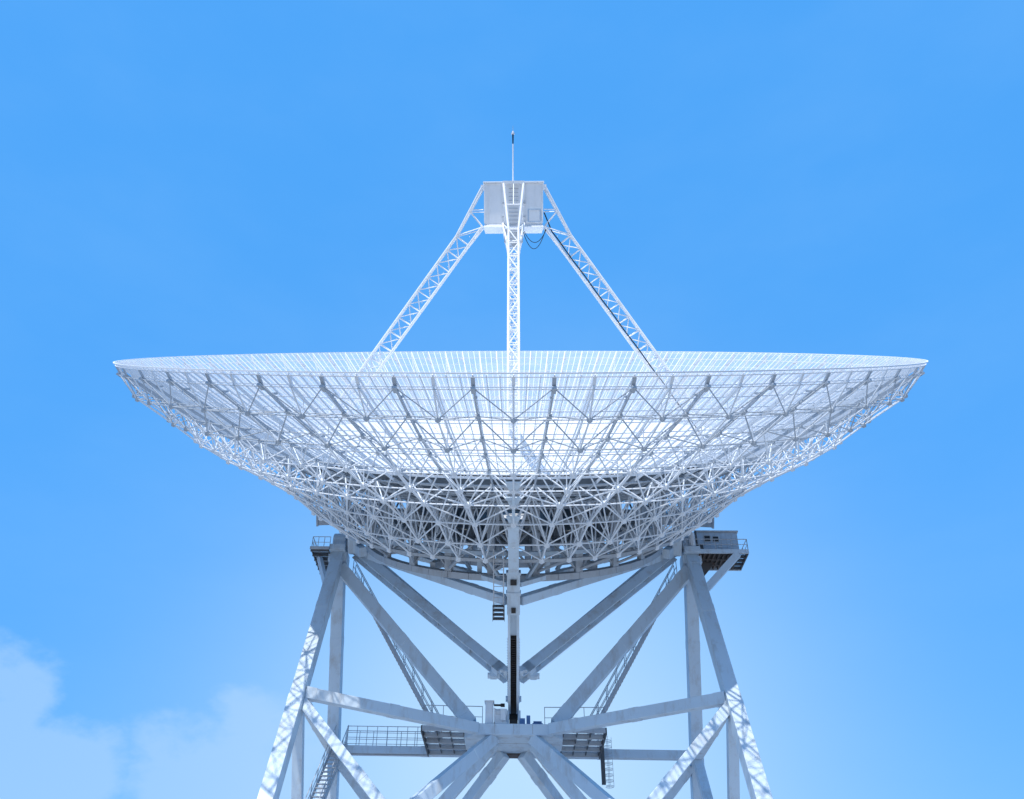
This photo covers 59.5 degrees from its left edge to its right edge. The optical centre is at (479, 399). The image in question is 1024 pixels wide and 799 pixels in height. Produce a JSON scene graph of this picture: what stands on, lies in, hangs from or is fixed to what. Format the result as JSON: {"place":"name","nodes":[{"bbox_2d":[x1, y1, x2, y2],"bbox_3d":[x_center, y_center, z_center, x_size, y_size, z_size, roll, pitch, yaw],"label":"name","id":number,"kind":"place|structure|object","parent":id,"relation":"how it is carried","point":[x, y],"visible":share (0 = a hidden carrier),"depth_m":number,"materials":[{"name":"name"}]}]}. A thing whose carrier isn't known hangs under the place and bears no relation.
{"place":"outdoors","nodes":[
{"label":"outdoors","id":0,"kind":"place"},
{"bbox_2d":[485,700,506,723],"bbox_3d":[0.806,15.176,43.126,1.100,1.160,0.720,0,-36,2],"label":"drive motor","id":1,"kind":"object","parent":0,"point":[500,714],"visible":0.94,"depth_m":42.87,"materials":[{"name":"paint"}]},
{"bbox_2d":[0,0,1023,798],"label":"sky","id":2,"kind":"structure","parent":0,"point":[194,178],"materials":[{"name":"blue"}]},
{"bbox_3d":[1.337,27.583,34.804,28.100,0.030,28.100,0,-36,2],"label":"rail track","id":3,"kind":"object","parent":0,"visible":0},
{"bbox_2d":[257,534,772,798],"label":"telescope tower","id":4,"kind":"structure","parent":3,"relation":"on","point":[525,745],"depth_m":42.16,"materials":[{"name":"metal"}]},
{"bbox_2d":[310,536,330,583],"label":"bearing platform","id":5,"kind":"structure","parent":4,"relation":"attached to","point":[322,563],"depth_m":48.62,"materials":[{"name":"silver metal"}]},
{"bbox_2d":[305,725,348,798],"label":"stair","id":6,"kind":"object","parent":4,"relation":"attached to","point":[331,780],"visible":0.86,"depth_m":44.44,"materials":[{"name":"metal"}]},
{"bbox_2d":[345,726,428,755],"bbox_3d":[-4.901,18.052,47.160,4.516,1.397,1.010,0,-36,2],"label":"catwalk","id":7,"kind":"object","parent":4,"relation":"attached to","point":[406,750],"visible":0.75,"depth_m":46.56,"materials":[{"name":"silver metal"}]},
{"bbox_2d":[421,705,482,756],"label":"service deck","id":8,"kind":"structure","parent":4,"relation":"attached to","point":[450,745],"depth_m":44.48,"materials":[{"name":"silver metal"}]},
{"bbox_2d":[353,561,442,737],"bbox_3d":[-4.458,13.082,47.674,5.475,9.706,0.780,0,-36,2],"label":"access stair","id":9,"kind":"object","parent":8,"relation":"on","point":[404,670],"visible":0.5,"depth_m":46.72,"materials":[{"name":"metal"}]},
{"bbox_2d":[506,710,520,723],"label":"pinion drive","id":10,"kind":"structure","parent":4,"relation":"on","point":[512,718],"depth_m":42.94,"materials":[{"name":"paint"}]},
{"bbox_2d":[113,181,927,713],"bbox_3d":[1.834,-0.589,47.471,40.140,29.917,31.070,-2,-36,5],"label":"dish antenna","id":11,"kind":"object","parent":4,"relation":"on","point":[541,487],"visible":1,"depth_m":39.54,"materials":[{"name":"silver metal"}]},
{"bbox_2d":[483,181,543,247],"bbox_3d":[1.839,-9.766,47.881,3.160,3.240,3.200,0,4,2],"label":"feed cabin","id":12,"kind":"object","parent":11,"relation":"attached to","point":[494,208],"visible":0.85,"depth_m":46.38,"materials":[{"name":"metal"}]},
{"bbox_2d":[511,131,514,180],"bbox_3d":[1.801,-12.969,47.672,0.190,3.140,0.200,0,4,2],"label":"lightning rod","id":13,"kind":"object","parent":12,"relation":"on","point":[512,133],"visible":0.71,"depth_m":47.65,"materials":[{"name":"white paint"}]},
{"bbox_2d":[544,212,703,438],"bbox_3d":[8.075,-3.485,47.756,9.290,12.932,0.074,0,4,2],"label":"power cable","id":14,"kind":"object","parent":11,"relation":"attached to","point":[610,311],"visible":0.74,"depth_m":47.68,"materials":[{"name":"black rubber"}]},
{"bbox_2d":[520,715,542,723],"bbox_3d":[2.497,15.433,42.853,1.100,0.500,0.450,0,-36,2],"label":"control box","id":15,"kind":"object","parent":4,"relation":"on","point":[522,720],"visible":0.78,"depth_m":42.72,"materials":[{"name":"blue paint"}]},
{"bbox_2d":[544,707,606,758],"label":"service deck","id":16,"kind":"structure","parent":4,"relation":"attached to","point":[584,748],"depth_m":44.22,"materials":[{"name":"silver metal"}]},
{"bbox_2d":[587,561,676,733],"bbox_3d":[8.146,12.963,47.029,5.376,9.705,0.780,0,-36,2],"label":"access stair","id":17,"kind":"object","parent":16,"relation":"on","point":[625,670],"visible":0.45,"depth_m":46.12,"materials":[{"name":"metal"}]},
{"bbox_2d":[600,736,613,787],"bbox_3d":[6.618,18.782,46.410,0.624,2.463,0.626,0,-36,2],"label":"caged ladder","id":18,"kind":"object","parent":4,"relation":"attached to","point":[603,768],"visible":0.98,"depth_m":46.23,"materials":[{"name":"metal"}]},
{"bbox_2d":[688,531,697,545],"bbox_3d":[11.532,7.554,48.373,0.453,1.020,0.337,24,-42,-27],"label":"grease pump","id":19,"kind":"object","parent":4,"relation":"on","point":[692,538],"visible":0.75,"depth_m":48.22,"materials":[{"name":"white paint"}]},
{"bbox_2d":[682,539,748,590],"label":"bearing platform","id":20,"kind":"structure","parent":4,"relation":"attached to","point":[721,562],"depth_m":47.90,"materials":[{"name":"metal"}]},
{"bbox_2d":[693,530,738,548],"bbox_3d":[12.989,8.184,49.225,2.380,1.440,1.460,0,-36,2],"label":"equipment hut","id":21,"kind":"object","parent":20,"relation":"on","point":[703,536],"visible":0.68,"depth_m":48.86,"materials":[{"name":"paint"}]},
{"bbox_2d":[703,535,710,541],"bbox_3d":[12.455,7.595,48.866,0.380,0.380,0.050,0,-36,2],"label":"window","id":22,"kind":"structure","parent":21,"relation":"in","point":[705,536],"depth_m":48.86,"materials":[{"name":"glass"}]},
{"bbox_2d":[712,536,718,541],"bbox_3d":[12.904,7.619,48.831,0.360,0.360,0.050,0,-36,2],"label":"window","id":23,"kind":"structure","parent":21,"relation":"in","point":[713,537],"depth_m":48.83,"materials":[{"name":"glass"}]}
]}

